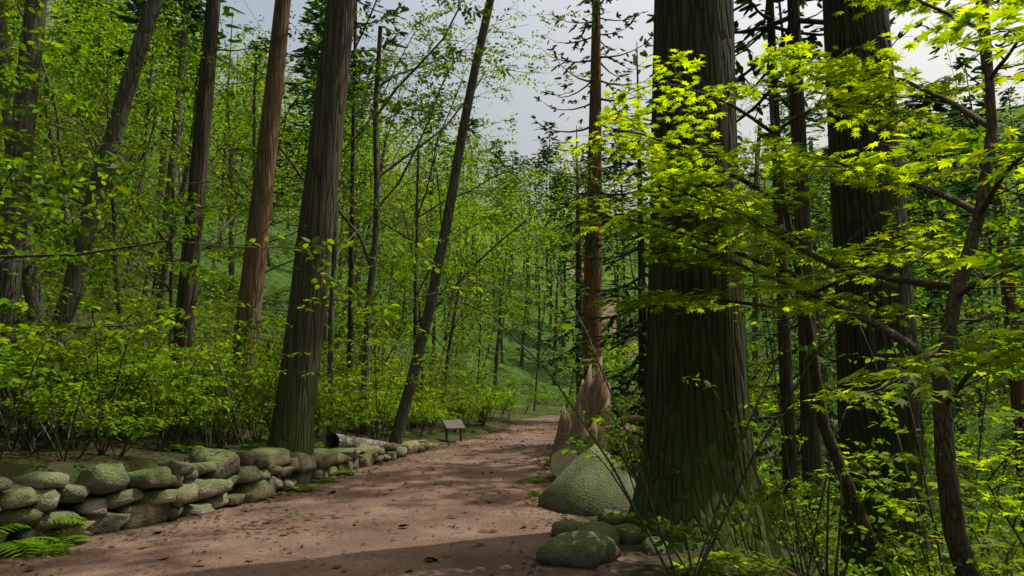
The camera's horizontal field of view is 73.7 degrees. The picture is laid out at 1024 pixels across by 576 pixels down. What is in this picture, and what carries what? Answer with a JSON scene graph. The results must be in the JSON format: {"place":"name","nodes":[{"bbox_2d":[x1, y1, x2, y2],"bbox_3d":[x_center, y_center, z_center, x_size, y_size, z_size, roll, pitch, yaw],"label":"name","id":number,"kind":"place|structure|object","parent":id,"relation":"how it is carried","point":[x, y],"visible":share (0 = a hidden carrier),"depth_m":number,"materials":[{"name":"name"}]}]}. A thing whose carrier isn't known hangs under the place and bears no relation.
{"place":"outdoors","nodes":[
{"label":"outdoors","id":0,"kind":"place"},
{"bbox_2d":[0,44,1023,575],"bbox_3d":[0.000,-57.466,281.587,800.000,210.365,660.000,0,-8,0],"label":"ground","id":1,"kind":"structure","parent":0,"point":[508,520],"depth_m":9.34,"materials":[{"name":"brown soil"}]},
{"bbox_2d":[0,439,440,552],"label":"stone wall","id":2,"kind":"structure","parent":1,"relation":"on","point":[207,479],"depth_m":7.81,"materials":[{"name":"grey stone"}]},
{"bbox_2d":[165,0,289,436],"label":"fir","id":3,"kind":"object","parent":1,"relation":"on","point":[187,293],"visible":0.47,"depth_m":14.62,"materials":[{"name":"brown plant"}]},
{"bbox_2d":[192,0,295,431],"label":"trunk","id":4,"kind":"object","parent":1,"relation":"on","point":[252,275],"visible":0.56,"depth_m":16.55,"materials":[{"name":"brown plant"}]},
{"bbox_2d":[267,0,358,474],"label":"trunk","id":5,"kind":"object","parent":1,"relation":"on","point":[292,424],"visible":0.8,"depth_m":11.60,"materials":[{"name":"brown plant"}]},
{"bbox_2d":[265,0,382,385],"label":"fir","id":6,"kind":"object","parent":1,"relation":"on","point":[325,334],"visible":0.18,"depth_m":29.08,"materials":[{"name":"green plant"}]},
{"bbox_2d":[0,420,670,575],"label":"trail litter","id":7,"kind":"object","parent":1,"relation":"on","point":[2,570],"visible":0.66,"depth_m":8.44,"materials":[{"name":"brown plant"}]},
{"bbox_2d":[292,0,404,420],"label":"fir","id":8,"kind":"object","parent":1,"relation":"on","point":[350,335],"visible":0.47,"depth_m":23.91,"materials":[{"name":"brown plant"}]},
{"bbox_2d":[325,433,387,448],"bbox_3d":[-3.185,3.276,14.345,0.340,0.560,2.163,-3,-9,18],"label":"fallen log","id":9,"kind":"object","parent":1,"relation":"on","point":[335,440],"visible":0.57,"depth_m":13.72,"materials":[{"name":"grey wood"}]},
{"bbox_2d":[0,317,815,568],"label":"ferns","id":10,"kind":"object","parent":1,"relation":"on","point":[15,544],"visible":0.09,"depth_m":6.69,"materials":[{"name":"green plant"}]},
{"bbox_2d":[442,419,464,441],"bbox_3d":[-1.697,4.164,19.877,0.600,0.639,0.348,5,-10,-28],"label":"trail sign","id":11,"kind":"object","parent":1,"relation":"on","point":[454,424],"visible":0.96,"depth_m":19.86,"materials":[{"name":"grey wood"}]},
{"bbox_2d":[0,0,1023,548],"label":"broadleaf trees","id":12,"kind":"object","parent":1,"relation":"on","point":[64,188],"depth_m":20.07,"materials":[{"name":"green plant"}]},
{"bbox_2d":[0,0,1023,508],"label":"background trees","id":13,"kind":"object","parent":1,"relation":"on","point":[358,224],"visible":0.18,"depth_m":64.34,"materials":[{"name":"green plant"}]},
{"bbox_2d":[0,187,1023,575],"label":"shrubs","id":14,"kind":"object","parent":1,"relation":"on","point":[162,382],"depth_m":9.45,"materials":[{"name":"green plant"}]},
{"bbox_2d":[7,0,1023,362],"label":"trees","id":15,"kind":"object","parent":1,"relation":"on","point":[135,6],"visible":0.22,"depth_m":67.97,"materials":[{"name":"green plant"}]},
{"bbox_2d":[7,0,1023,356],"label":"distant trees","id":16,"kind":"object","parent":1,"relation":"on","point":[127,36],"visible":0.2,"depth_m":58.88,"materials":[{"name":"green plant"}]},
{"bbox_2d":[550,445,581,476],"bbox_3d":[0.957,2.991,11.718,0.560,0.552,0.690,-1,-9,8],"label":"cut log bark","id":17,"kind":"object","parent":1,"relation":"on","point":[571,447],"visible":0.3,"depth_m":11.63,"materials":[{"name":"brown wood"}]},
{"bbox_2d":[550,448,578,477],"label":"cut log faces","id":18,"kind":"object","parent":17,"relation":"on","point":[560,464],"visible":0.43,"depth_m":11.39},
{"bbox_2d":[551,520,585,535],"bbox_3d":[0.643,2.529,7.078,0.470,0.244,0.388,0,-8,0],"label":"rock","id":19,"kind":"object","parent":1,"relation":"on","point":[561,526],"visible":0.41,"depth_m":6.97,"materials":[{"name":"green stone"}]},
{"bbox_2d":[521,126,635,399],"bbox_3d":[3.085,-0.824,33.378,5.211,15.001,4.633,-6,-10,34],"label":"fir","id":20,"kind":"object","parent":1,"relation":"on","point":[579,306],"visible":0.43,"depth_m":33.27,"materials":[{"name":"brown plant"}]},
{"bbox_2d":[536,530,621,568],"bbox_3d":[0.588,2.368,6.111,0.740,0.381,0.546,-4,-9,24],"label":"rock","id":21,"kind":"object","parent":1,"relation":"on","point":[583,549],"visible":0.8,"depth_m":5.96,"materials":[{"name":"green stone"}]},
{"bbox_2d":[538,445,635,515],"bbox_3d":[1.058,2.809,8.877,1.354,1.499,1.224,5,-10,-31],"label":"rock","id":22,"kind":"object","parent":1,"relation":"on","point":[579,484],"visible":0.52,"depth_m":8.56,"materials":[{"name":"green stone"}]},
{"bbox_2d":[529,0,651,385],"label":"fir","id":23,"kind":"object","parent":1,"relation":"on","point":[592,277],"visible":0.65,"depth_m":28.36,"materials":[{"name":"red plant"}]},
{"bbox_2d":[548,357,644,463],"bbox_3d":[1.995,2.629,14.445,2.546,2.398,1.416,0,-8,0],"label":"broken stump","id":24,"kind":"object","parent":1,"relation":"on","point":[593,398],"visible":0.48,"depth_m":14.27,"materials":[{"name":"brown wood"}]},
{"bbox_2d":[575,521,619,545],"bbox_3d":[0.760,2.464,6.601,0.451,0.410,0.588,-5,-10,31],"label":"rock","id":25,"kind":"object","parent":1,"relation":"on","point":[599,527],"visible":0.26,"depth_m":6.60,"materials":[{"name":"green stone"}]},
{"bbox_2d":[597,509,625,525],"bbox_3d":[1.126,2.625,7.716,0.368,0.226,0.360,-4,-10,28],"label":"rock","id":26,"kind":"object","parent":1,"relation":"on","point":[609,520],"visible":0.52,"depth_m":7.62,"materials":[{"name":"stone"}]},
{"bbox_2d":[616,523,641,544],"bbox_3d":[1.148,2.511,6.947,0.343,0.233,0.476,0,-8,0],"label":"rock","id":27,"kind":"object","parent":1,"relation":"on","point":[627,536],"visible":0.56,"depth_m":6.75,"materials":[{"name":"green stone"}]},
{"bbox_2d":[281,0,1023,490],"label":"fir needle sprays","id":28,"kind":"object","parent":1,"relation":"on","point":[615,292],"visible":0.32,"depth_m":20.45,"materials":[{"name":"green plant"}]},
{"bbox_2d":[564,42,752,461],"bbox_3d":[3.513,-1.098,19.694,4.848,12.503,5.169,3,-9,-22],"label":"fir","id":29,"kind":"object","parent":1,"relation":"on","point":[640,248],"visible":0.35,"depth_m":19.21,"materials":[{"name":"green plant"}]},
{"bbox_2d":[640,536,676,555],"bbox_3d":[1.385,2.487,6.513,0.389,0.234,0.294,4,-9,-25],"label":"rock","id":30,"kind":"object","parent":1,"relation":"on","point":[646,546],"visible":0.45,"depth_m":6.41,"materials":[{"name":"stone"}]},
{"bbox_2d":[624,0,786,564],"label":"fir","id":31,"kind":"object","parent":1,"relation":"on","point":[683,421],"visible":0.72,"depth_m":7.33,"materials":[{"name":"brown plant"}]},
{"bbox_2d":[555,0,1023,575],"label":"maple","id":32,"kind":"object","parent":1,"relation":"on","point":[953,34],"depth_m":5.74,"materials":[{"name":"green plant"}]},
{"bbox_2d":[750,2,839,522],"bbox_3d":[14.417,-3.339,34.120,4.653,30.426,4.408,5,-10,-30],"label":"fir","id":33,"kind":"object","parent":1,"relation":"on","point":[823,370],"visible":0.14,"depth_m":32.99,"materials":[{"name":"brown plant"}]},
{"bbox_2d":[734,0,894,562],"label":"fir","id":34,"kind":"object","parent":1,"relation":"on","point":[811,453],"visible":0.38,"depth_m":14.75,"materials":[{"name":"brown plant"}]},
{"bbox_2d":[734,0,913,544],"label":"fir","id":35,"kind":"object","parent":1,"relation":"on","point":[785,370],"visible":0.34,"depth_m":15.90,"materials":[{"name":"brown plant"}]},
{"bbox_2d":[745,49,933,475],"bbox_3d":[8.909,-0.290,20.984,6.487,16.005,5.957,-8,-12,44],"label":"fir","id":36,"kind":"object","parent":1,"relation":"on","point":[798,430],"visible":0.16,"depth_m":20.89,"materials":[{"name":"green plant"}]},
{"bbox_2d":[822,0,943,575],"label":"fir","id":37,"kind":"object","parent":1,"relation":"on","point":[855,210],"visible":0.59,"depth_m":8.74,"materials":[{"name":"brown plant"}]},
{"bbox_2d":[907,1,1023,553],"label":"fir","id":38,"kind":"object","parent":1,"relation":"on","point":[1016,393],"visible":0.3,"depth_m":18.61,"materials":[{"name":"red plant"}]},
{"bbox_2d":[15,0,1023,230],"label":"sky","id":39,"kind":"structure","parent":0,"point":[524,103],"materials":[{"name":"white"}]}
]}

